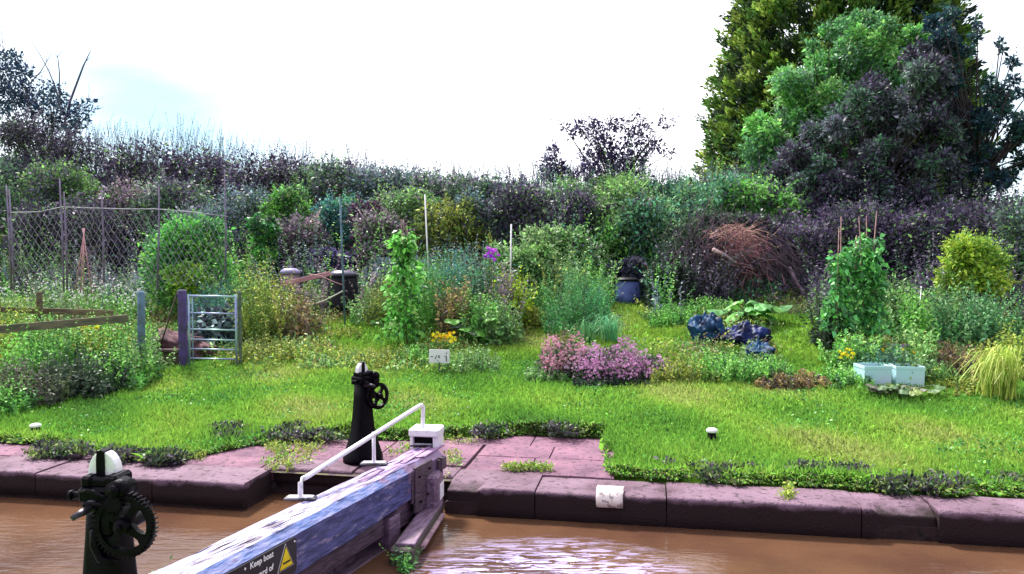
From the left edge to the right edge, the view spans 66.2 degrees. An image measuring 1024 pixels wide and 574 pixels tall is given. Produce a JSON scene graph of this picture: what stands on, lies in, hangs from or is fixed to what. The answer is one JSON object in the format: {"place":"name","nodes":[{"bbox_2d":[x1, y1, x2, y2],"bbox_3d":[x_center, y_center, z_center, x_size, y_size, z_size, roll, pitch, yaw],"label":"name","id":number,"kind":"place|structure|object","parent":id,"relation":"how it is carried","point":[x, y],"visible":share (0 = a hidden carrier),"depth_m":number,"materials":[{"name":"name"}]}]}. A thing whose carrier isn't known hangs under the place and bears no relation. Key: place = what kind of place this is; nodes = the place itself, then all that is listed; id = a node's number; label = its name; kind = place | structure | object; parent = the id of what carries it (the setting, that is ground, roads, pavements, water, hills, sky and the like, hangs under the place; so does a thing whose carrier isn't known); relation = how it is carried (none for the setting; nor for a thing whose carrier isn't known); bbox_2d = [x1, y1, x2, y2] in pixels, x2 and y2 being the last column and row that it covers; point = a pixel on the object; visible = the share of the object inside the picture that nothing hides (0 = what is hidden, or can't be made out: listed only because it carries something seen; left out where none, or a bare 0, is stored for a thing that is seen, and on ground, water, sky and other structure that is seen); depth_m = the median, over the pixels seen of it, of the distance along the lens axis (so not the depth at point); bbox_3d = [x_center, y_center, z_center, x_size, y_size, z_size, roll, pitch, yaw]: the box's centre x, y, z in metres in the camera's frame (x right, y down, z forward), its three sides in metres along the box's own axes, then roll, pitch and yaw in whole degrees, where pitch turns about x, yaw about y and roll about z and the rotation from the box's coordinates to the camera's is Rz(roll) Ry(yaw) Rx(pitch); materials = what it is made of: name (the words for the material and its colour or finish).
{"place":"outdoors","nodes":[
{"label":"outdoors","id":0,"kind":"place"},
{"bbox_2d":[0,435,614,480],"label":"stone paving","id":1,"kind":"structure","parent":0,"point":[574,457],"depth_m":8.87,"materials":[{"name":"stone"}]},
{"bbox_2d":[343,361,389,465],"bbox_3d":[-1.620,1.351,8.571,0.410,1.088,0.469,1,2,19],"label":"paddle gear","id":2,"kind":"object","parent":1,"relation":"on","point":[365,382],"visible":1,"depth_m":8.48,"materials":[{"name":"black metal"}]},
{"bbox_2d":[186,433,799,500],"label":"weeds","id":3,"kind":"object","parent":1,"relation":"on","point":[547,466],"visible":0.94,"depth_m":8.52,"materials":[{"name":"green plant"}]},
{"bbox_2d":[0,492,1023,573],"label":"water","id":4,"kind":"structure","parent":0,"point":[41,536],"depth_m":6.73,"materials":[{"name":"brown liquid"}]},
{"bbox_2d":[0,226,1023,498],"bbox_3d":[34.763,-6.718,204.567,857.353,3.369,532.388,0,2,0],"label":"ground","id":5,"kind":"structure","parent":0,"point":[694,480],"depth_m":10.54,"materials":[{"name":"soil"}]},
{"bbox_2d":[0,372,46,414],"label":"weed clump","id":6,"kind":"object","parent":5,"relation":"on","point":[8,404],"visible":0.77,"depth_m":10.77,"materials":[{"name":"green plant"}]},
{"bbox_2d":[0,146,59,241],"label":"bank shrub","id":7,"kind":"object","parent":5,"relation":"on","point":[3,203],"visible":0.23,"depth_m":24.34,"materials":[{"name":"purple plant"}]},
{"bbox_2d":[0,355,83,407],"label":"weed clump","id":8,"kind":"object","parent":5,"relation":"on","point":[51,396],"visible":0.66,"depth_m":11.15,"materials":[{"name":"green plant"}]},
{"bbox_2d":[0,193,91,285],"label":"bank shrub","id":9,"kind":"object","parent":5,"relation":"on","point":[40,238],"visible":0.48,"depth_m":22.18,"materials":[{"name":"purple plant"}]},
{"bbox_2d":[0,101,92,228],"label":"elder bush","id":10,"kind":"object","parent":5,"relation":"on","point":[12,131],"visible":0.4,"depth_m":25.66,"materials":[{"name":"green plant"}]},
{"bbox_2d":[0,310,93,375],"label":"weed clump","id":11,"kind":"object","parent":5,"relation":"on","point":[37,359],"visible":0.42,"depth_m":12.29,"materials":[{"name":"green plant"}]},
{"bbox_2d":[0,271,93,324],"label":"yarrow","id":12,"kind":"object","parent":5,"relation":"on","point":[48,300],"visible":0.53,"depth_m":17.41,"materials":[{"name":"green plant"}]},
{"bbox_2d":[0,44,102,154],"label":"ash tree","id":13,"kind":"object","parent":5,"relation":"on","point":[23,99],"visible":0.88,"depth_m":27.20,"materials":[{"name":"grey plant"}]},
{"bbox_2d":[0,143,116,248],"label":"bank shrub","id":14,"kind":"object","parent":5,"relation":"on","point":[42,190],"visible":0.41,"depth_m":23.44,"materials":[{"name":"green plant"}]},
{"bbox_2d":[0,292,127,343],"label":"rail fence","id":15,"kind":"object","parent":5,"relation":"on","point":[56,324],"visible":0.67,"depth_m":12.84,"materials":[{"name":"brown wood"}]},
{"bbox_2d":[16,122,132,185],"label":"hedge bush","id":16,"kind":"object","parent":5,"relation":"on","point":[90,154],"visible":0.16,"depth_m":26.09,"materials":[{"name":"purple plant"}]},
{"bbox_2d":[19,343,133,400],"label":"weed clump","id":17,"kind":"object","parent":5,"relation":"on","point":[93,385],"visible":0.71,"depth_m":11.58,"materials":[{"name":"green plant"}]},
{"bbox_2d":[45,188,155,276],"bbox_3d":[-11.642,-1.441,22.387,3.157,2.846,2.094,0,2,0],"label":"bank shrub","id":18,"kind":"object","parent":5,"relation":"on","point":[110,243],"visible":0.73,"depth_m":21.93,"materials":[{"name":"grey plant"}]},
{"bbox_2d":[59,275,157,323],"bbox_3d":[-9.044,0.320,17.564,2.090,1.215,1.168,0,2,0],"label":"yarrow","id":19,"kind":"object","parent":5,"relation":"on","point":[111,306],"visible":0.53,"depth_m":17.54,"materials":[{"name":"green plant"}]},
{"bbox_2d":[65,334,163,393],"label":"weed clump","id":20,"kind":"object","parent":5,"relation":"on","point":[141,379],"visible":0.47,"depth_m":12.25,"materials":[{"name":"green plant"}]},
{"bbox_2d":[6,170,227,291],"bbox_3d":[-8.522,-1.211,16.958,4.799,2.632,0.063,0,2,0],"label":"net screen","id":21,"kind":"object","parent":5,"relation":"on","point":[11,266],"visible":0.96,"depth_m":16.96,"materials":[{"name":"grey metal"}]},
{"bbox_2d":[91,164,157,259],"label":"bank shrub","id":22,"kind":"object","parent":5,"relation":"on","point":[122,196],"visible":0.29,"depth_m":22.77,"materials":[{"name":"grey plant"}]},
{"bbox_2d":[85,129,202,209],"bbox_3d":[-12.064,-3.226,25.732,4.290,3.889,2.746,0,2,0],"label":"hedge bush","id":23,"kind":"object","parent":5,"relation":"on","point":[131,164],"visible":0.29,"depth_m":25.34,"materials":[{"name":"grey plant"}]},
{"bbox_2d":[126,165,215,246],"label":"bank shrub","id":24,"kind":"object","parent":5,"relation":"on","point":[171,199],"visible":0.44,"depth_m":22.30,"materials":[{"name":"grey plant"}]},
{"bbox_2d":[124,208,251,315],"bbox_3d":[-7.508,-0.494,18.481,2.998,2.732,1.898,0,2,0],"label":"elder shrub","id":25,"kind":"object","parent":5,"relation":"on","point":[193,252],"visible":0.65,"depth_m":18.06,"materials":[{"name":"green plant"}]},
{"bbox_2d":[159,258,218,321],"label":"gooseberry bush","id":26,"kind":"object","parent":5,"relation":"on","point":[189,286],"visible":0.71,"depth_m":17.30,"materials":[{"name":"green plant"}]},
{"bbox_2d":[149,137,253,208],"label":"hedge bush","id":27,"kind":"object","parent":5,"relation":"on","point":[210,172],"visible":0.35,"depth_m":25.39,"materials":[{"name":"purple plant"}]},
{"bbox_2d":[187,299,245,346],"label":"brassica plant","id":28,"kind":"object","parent":5,"relation":"on","point":[216,321],"visible":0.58,"depth_m":14.89,"materials":[{"name":"grey plant"}]},
{"bbox_2d":[238,292,241,364],"bbox_3d":[-4.707,0.788,13.587,0.050,1.416,0.060,0,2,0],"label":"gate post","id":29,"kind":"object","parent":5,"relation":"on","point":[239,327],"visible":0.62,"depth_m":13.56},
{"bbox_2d":[187,294,237,365],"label":"garden gate","id":30,"kind":"structure","parent":29,"relation":"attached to","point":[192,339],"depth_m":13.53,"materials":[{"name":"silver metal"}]},
{"bbox_2d":[199,172,289,259],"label":"bank shrub","id":31,"kind":"object","parent":5,"relation":"on","point":[252,202],"visible":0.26,"depth_m":22.06,"materials":[{"name":"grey plant"}]},
{"bbox_2d":[210,251,297,345],"bbox_3d":[-4.913,0.210,15.292,1.532,2.001,1.994,0,2,0],"label":"goldenrod","id":32,"kind":"object","parent":5,"relation":"on","point":[253,322],"visible":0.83,"depth_m":15.13,"materials":[{"name":"green plant"}]},
{"bbox_2d":[205,140,321,222],"bbox_3d":[-7.674,-3.004,25.433,4.066,3.538,3.098,0,2,0],"label":"hedge bush","id":33,"kind":"object","parent":5,"relation":"on","point":[269,177],"visible":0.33,"depth_m":24.75,"materials":[{"name":"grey plant"}]},
{"bbox_2d":[244,213,284,280],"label":"bank shrub","id":34,"kind":"object","parent":5,"relation":"on","point":[264,233],"visible":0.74,"depth_m":20.37,"materials":[{"name":"green plant"}]},
{"bbox_2d":[257,182,315,251],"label":"bank shrub","id":35,"kind":"object","parent":5,"relation":"on","point":[288,199],"visible":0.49,"depth_m":21.50,"materials":[{"name":"green plant"}]},
{"bbox_2d":[262,288,326,340],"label":"dock plant","id":36,"kind":"object","parent":5,"relation":"on","point":[298,318],"visible":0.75,"depth_m":15.54,"materials":[{"name":"brown plant"}]},
{"bbox_2d":[265,207,333,276],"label":"bank shrub","id":37,"kind":"object","parent":5,"relation":"on","point":[289,228],"visible":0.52,"depth_m":20.65,"materials":[{"name":"purple plant"}]},
{"bbox_2d":[286,152,384,208],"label":"hedge bush","id":38,"kind":"object","parent":5,"relation":"on","point":[337,174],"visible":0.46,"depth_m":24.31,"materials":[{"name":"green plant"}]},
{"bbox_2d":[305,188,376,251],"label":"bank shrub","id":39,"kind":"object","parent":5,"relation":"on","point":[330,213],"visible":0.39,"depth_m":21.35,"materials":[{"name":"green plant"}]},
{"bbox_2d":[326,268,358,315],"bbox_3d":[-3.873,0.128,17.976,0.776,1.118,0.776,0,2,0],"label":"compost bin","id":40,"kind":"object","parent":5,"relation":"on","point":[336,276],"visible":0.77,"depth_m":17.68,"materials":[{"name":"black plastic"}]},
{"bbox_2d":[339,202,414,285],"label":"bank shrub","id":41,"kind":"object","parent":5,"relation":"on","point":[392,224],"visible":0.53,"depth_m":20.20,"materials":[{"name":"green plant"}]},
{"bbox_2d":[341,158,443,225],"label":"hedge bush","id":42,"kind":"object","parent":5,"relation":"on","point":[382,178],"visible":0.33,"depth_m":24.27,"materials":[{"name":"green plant"}]},
{"bbox_2d":[352,219,434,344],"bbox_3d":[-2.103,-0.033,14.784,1.079,2.487,1.626,1,2,21],"label":"climbing bean","id":43,"kind":"object","parent":5,"relation":"on","point":[405,260],"visible":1,"depth_m":14.80,"materials":[{"name":"green plant"}]},
{"bbox_2d":[365,176,448,255],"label":"bank shrub","id":44,"kind":"object","parent":5,"relation":"on","point":[399,204],"visible":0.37,"depth_m":21.41,"materials":[{"name":"green plant"}]},
{"bbox_2d":[377,244,460,337],"bbox_3d":[-1.723,0.079,15.795,1.541,1.928,1.569,-1,2,-34],"label":"asparagus","id":45,"kind":"object","parent":5,"relation":"on","point":[431,311],"visible":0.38,"depth_m":15.62,"materials":[{"name":"green plant"}]},
{"bbox_2d":[32,111,810,215],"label":"tall grass","id":46,"kind":"structure","parent":5,"relation":"on","point":[220,149],"depth_m":25.53,"materials":[{"name":"grey plant"}]},
{"bbox_2d":[396,166,501,212],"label":"hedge bush","id":47,"kind":"object","parent":5,"relation":"on","point":[457,182],"visible":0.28,"depth_m":23.73,"materials":[{"name":"green plant"}]},
{"bbox_2d":[404,187,495,271],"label":"bank shrub","id":48,"kind":"object","parent":5,"relation":"on","point":[449,218],"visible":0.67,"depth_m":20.61,"materials":[{"name":"green plant"}]},
{"bbox_2d":[429,275,482,338],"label":"garden plant","id":49,"kind":"object","parent":5,"relation":"on","point":[448,311],"visible":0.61,"depth_m":15.11,"materials":[{"name":"brown plant"}]},
{"bbox_2d":[436,342,502,374],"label":"garden weeds","id":50,"kind":"object","parent":5,"relation":"on","point":[472,359],"visible":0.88,"depth_m":12.96,"materials":[{"name":"green plant"}]},
{"bbox_2d":[453,285,501,344],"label":"garden plant","id":51,"kind":"object","parent":5,"relation":"on","point":[476,319],"visible":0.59,"depth_m":14.78,"materials":[{"name":"green plant"}]},
{"bbox_2d":[442,185,523,268],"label":"bank shrub","id":52,"kind":"object","parent":5,"relation":"on","point":[480,205],"visible":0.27,"depth_m":20.90,"materials":[{"name":"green plant"}]},
{"bbox_2d":[447,238,520,304],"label":"garden plant","id":53,"kind":"object","parent":5,"relation":"on","point":[477,272],"visible":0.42,"depth_m":16.46,"materials":[{"name":"green plant"}]},
{"bbox_2d":[481,293,524,346],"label":"garden plant","id":54,"kind":"object","parent":5,"relation":"on","point":[510,326],"visible":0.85,"depth_m":14.74,"materials":[{"name":"green plant"}]},
{"bbox_2d":[0,203,1021,305],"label":"undergrowth","id":55,"kind":"object","parent":5,"relation":"on","point":[773,286],"visible":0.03,"depth_m":19.46,"materials":[{"name":"green plant"}]},
{"bbox_2d":[1,284,1021,366],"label":"path grass","id":56,"kind":"structure","parent":5,"relation":"on","point":[788,317],"depth_m":15.03,"materials":[{"name":"green plant"}]},
{"bbox_2d":[0,343,1023,491],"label":"lawn grass","id":57,"kind":"structure","parent":5,"relation":"on","point":[171,427],"depth_m":10.21,"materials":[{"name":"green plant"}]},
{"bbox_2d":[0,456,1023,547],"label":"stone canal edging","id":58,"kind":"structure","parent":5,"relation":"on","point":[981,521],"depth_m":7.42,"materials":[{"name":"stone"}]},
{"bbox_2d":[0,135,1023,321],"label":"bank weeds","id":59,"kind":"object","parent":5,"relation":"on","point":[917,269],"visible":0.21,"depth_m":19.04,"materials":[{"name":"green plant"}]},
{"bbox_2d":[0,418,1023,497],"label":"edge grass","id":60,"kind":"structure","parent":5,"relation":"on","point":[744,479],"depth_m":7.91,"materials":[{"name":"green plant"}]},
{"bbox_2d":[4,277,1023,387],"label":"ground cover","id":61,"kind":"object","parent":5,"relation":"on","point":[695,348],"visible":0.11,"depth_m":14.38,"materials":[{"name":"green plant"}]},
{"bbox_2d":[21,417,1023,499],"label":"edge weeds","id":62,"kind":"object","parent":5,"relation":"on","point":[52,448],"visible":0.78,"depth_m":8.49,"materials":[{"name":"green plant"}]},
{"bbox_2d":[469,174,579,258],"bbox_3d":[0.412,-1.714,21.109,3.332,2.758,1.954,0,2,0],"label":"bank shrub","id":63,"kind":"object","parent":5,"relation":"on","point":[516,199],"visible":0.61,"depth_m":20.77,"materials":[{"name":"grey plant"}]},
{"bbox_2d":[503,241,559,299],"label":"blackcurrant bush","id":64,"kind":"object","parent":5,"relation":"on","point":[526,258],"visible":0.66,"depth_m":17.54,"materials":[{"name":"green plant"}]},
{"bbox_2d":[534,331,586,377],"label":"sedum plant","id":65,"kind":"object","parent":5,"relation":"on","point":[558,353],"visible":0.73,"depth_m":12.53,"materials":[{"name":"pink plant"}]},
{"bbox_2d":[512,216,618,281],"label":"bank shrub","id":66,"kind":"object","parent":5,"relation":"on","point":[547,234],"visible":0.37,"depth_m":19.16,"materials":[{"name":"green plant"}]},
{"bbox_2d":[535,259,620,334],"bbox_3d":[1.228,0.198,15.745,1.688,1.620,1.907,1,2,24],"label":"dill","id":67,"kind":"object","parent":5,"relation":"on","point":[569,309],"visible":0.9,"depth_m":15.54,"materials":[{"name":"green plant"}]},
{"bbox_2d":[542,179,619,263],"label":"bank shrub","id":68,"kind":"object","parent":5,"relation":"on","point":[587,200],"visible":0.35,"depth_m":20.35,"materials":[{"name":"purple plant"}]},
{"bbox_2d":[540,90,685,185],"bbox_3d":[3.197,-3.831,24.181,4.654,4.309,2.744,0,2,0],"label":"hawthorn tree","id":69,"kind":"object","parent":5,"relation":"on","point":[600,155],"visible":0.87,"depth_m":24.13,"materials":[{"name":"purple plant"}]},
{"bbox_2d":[577,335,660,383],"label":"sedum plant","id":70,"kind":"object","parent":5,"relation":"on","point":[618,363],"visible":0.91,"depth_m":12.13,"materials":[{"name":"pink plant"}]},
{"bbox_2d":[584,163,682,257],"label":"bank shrub","id":71,"kind":"object","parent":5,"relation":"on","point":[622,194],"visible":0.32,"depth_m":20.39,"materials":[{"name":"green plant"}]},
{"bbox_2d":[605,185,707,267],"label":"bank shrub","id":72,"kind":"object","parent":5,"relation":"on","point":[644,213],"visible":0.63,"depth_m":19.67,"materials":[{"name":"green plant"}]},
{"bbox_2d":[639,257,698,309],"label":"bank shrub","id":73,"kind":"object","parent":5,"relation":"on","point":[680,270],"visible":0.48,"depth_m":17.56,"materials":[{"name":"green plant"}]},
{"bbox_2d":[647,353,722,384],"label":"garden weeds","id":74,"kind":"object","parent":5,"relation":"on","point":[683,373],"visible":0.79,"depth_m":11.93,"materials":[{"name":"green plant"}]},
{"bbox_2d":[646,208,741,292],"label":"bank shrub","id":75,"kind":"object","parent":5,"relation":"on","point":[674,245],"visible":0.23,"depth_m":18.57,"materials":[{"name":"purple plant"}]},
{"bbox_2d":[648,167,763,231],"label":"bank shrub","id":76,"kind":"object","parent":5,"relation":"on","point":[699,201],"visible":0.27,"depth_m":20.50,"materials":[{"name":"green plant"}]},
{"bbox_2d":[652,221,771,305],"bbox_3d":[4.342,-0.529,17.560,2.919,2.175,3.043,-1,2,-19],"label":"bramble","id":77,"kind":"object","parent":5,"relation":"on","point":[709,286],"visible":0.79,"depth_m":17.56,"materials":[{"name":"green plant"}]},
{"bbox_2d":[685,343,762,383],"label":"garden weeds","id":78,"kind":"object","parent":5,"relation":"on","point":[739,370],"visible":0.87,"depth_m":11.97,"materials":[{"name":"green plant"}]},
{"bbox_2d":[645,192,833,303],"bbox_3d":[5.458,-0.716,18.591,4.779,3.205,1.708,0,2,0],"label":"brush heap","id":79,"kind":"object","parent":5,"relation":"on","point":[742,239],"visible":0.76,"depth_m":18.08,"materials":[{"name":"brown plant"}]},
{"bbox_2d":[707,300,792,322],"bbox_3d":[4.824,0.523,15.959,1.402,0.540,1.208,-1,2,-34],"label":"rhubarb","id":80,"kind":"object","parent":5,"relation":"on","point":[753,309],"visible":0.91,"depth_m":15.80,"materials":[{"name":"green plant"}]},
{"bbox_2d":[697,168,811,239],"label":"bank shrub","id":81,"kind":"object","parent":5,"relation":"on","point":[756,197],"visible":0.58,"depth_m":20.27,"materials":[{"name":"green plant"}]},
{"bbox_2d":[750,367,832,390],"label":"garden weeds","id":82,"kind":"object","parent":5,"relation":"on","point":[792,382],"visible":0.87,"depth_m":11.58,"materials":[{"name":"brown plant"}]},
{"bbox_2d":[740,213,848,288],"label":"bank shrub","id":83,"kind":"object","parent":5,"relation":"on","point":[818,229],"visible":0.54,"depth_m":18.63,"materials":[{"name":"purple plant"}]},
{"bbox_2d":[794,273,854,352],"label":"garden plant","id":84,"kind":"object","parent":5,"relation":"on","point":[826,338],"visible":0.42,"depth_m":13.89,"materials":[{"name":"green plant"}]},
{"bbox_2d":[726,1,951,190],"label":"sycamore tree","id":85,"kind":"object","parent":5,"relation":"on","point":[812,82],"visible":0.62,"depth_m":23.83,"materials":[{"name":"green plant"}]},
{"bbox_2d":[758,190,931,267],"bbox_3d":[8.299,-1.193,19.653,4.855,2.402,2.769,0,2,0],"label":"bank shrub","id":86,"kind":"object","parent":5,"relation":"on","point":[849,221],"visible":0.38,"depth_m":18.93,"materials":[{"name":"purple plant"}]},
{"bbox_2d":[691,0,1000,207],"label":"conifer tree","id":87,"kind":"object","parent":5,"relation":"on","point":[753,27],"visible":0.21,"depth_m":30.68,"materials":[{"name":"green plant"}]},
{"bbox_2d":[816,326,901,371],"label":"garden plant","id":88,"kind":"object","parent":5,"relation":"on","point":[855,346],"visible":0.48,"depth_m":12.49,"materials":[{"name":"green plant"}]},
{"bbox_2d":[815,211,906,345],"bbox_3d":[5.918,-0.060,13.513,1.409,2.495,1.058,0,2,0],"label":"climbing bean","id":89,"kind":"object","parent":5,"relation":"on","point":[869,297],"visible":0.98,"depth_m":13.44,"materials":[{"name":"green plant"}]},
{"bbox_2d":[755,35,984,226],"bbox_3d":[9.674,-3.846,21.425,6.361,6.332,3.149,0,2,0],"label":"plum tree","id":90,"kind":"object","parent":5,"relation":"on","point":[891,121],"visible":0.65,"depth_m":20.93,"materials":[{"name":"grey plant"}]},
{"bbox_2d":[883,284,941,348],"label":"garden plant","id":91,"kind":"object","parent":5,"relation":"on","point":[918,315],"visible":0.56,"depth_m":13.61,"materials":[{"name":"green plant"}]},
{"bbox_2d":[854,199,978,287],"bbox_3d":[9.665,-0.906,18.622,3.210,2.422,1.890,0,2,0],"label":"bank shrub","id":92,"kind":"object","parent":5,"relation":"on","point":[906,221],"visible":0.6,"depth_m":18.31,"materials":[{"name":"purple plant"}]},
{"bbox_2d":[923,338,983,378],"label":"garden plant","id":93,"kind":"object","parent":5,"relation":"on","point":[948,353],"visible":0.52,"depth_m":11.98,"materials":[{"name":"brown plant"}]},
{"bbox_2d":[887,1,1023,211],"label":"alder tree","id":94,"kind":"object","parent":5,"relation":"on","point":[1000,100],"visible":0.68,"depth_m":21.62,"materials":[{"name":"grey plant"}]},
{"bbox_2d":[898,273,1023,349],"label":"currant bush","id":95,"kind":"object","parent":5,"relation":"on","point":[987,324],"visible":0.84,"depth_m":13.72,"materials":[{"name":"green plant"}]},
{"bbox_2d":[916,182,1023,266],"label":"bank shrub","id":96,"kind":"object","parent":5,"relation":"on","point":[979,225],"visible":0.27,"depth_m":18.57,"materials":[{"name":"purple plant"}]},
{"bbox_2d":[927,225,1021,309],"bbox_3d":[8.889,-0.201,15.215,1.726,2.131,1.338,0,2,0],"label":"golden elder","id":97,"kind":"object","parent":5,"relation":"on","point":[967,256],"visible":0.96,"depth_m":14.96,"materials":[{"name":"green plant"}]},
{"bbox_2d":[944,344,1023,401],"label":"pampas grass","id":98,"kind":"object","parent":5,"relation":"on","point":[997,376],"depth_m":10.73,"materials":[{"name":"green plant"}]},
{"bbox_2d":[987,190,1023,294],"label":"bank shrub","id":99,"kind":"object","parent":5,"relation":"on","point":[1017,229],"visible":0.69,"depth_m":17.48,"materials":[{"name":"green plant"}]},
{"bbox_2d":[0,0,1023,206],"label":"sky","id":100,"kind":"structure","parent":0,"point":[488,78],"materials":[{"name":"white"}]},
{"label":"lock wall","id":101,"kind":"object","parent":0,"visible":0},
{"bbox_2d":[150,403,446,573],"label":"lock gate","id":102,"kind":"structure","parent":101,"relation":"attached to","point":[348,527],"depth_m":6.20,"materials":[{"name":"blue paint"}]},
{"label":"stone plinth","id":103,"kind":"object","parent":101,"relation":"on","visible":0},
{"bbox_2d":[67,447,158,573],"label":"paddle gear","id":104,"kind":"object","parent":103,"relation":"on","point":[116,510],"visible":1,"depth_m":3.44,"materials":[{"name":"black metal"}]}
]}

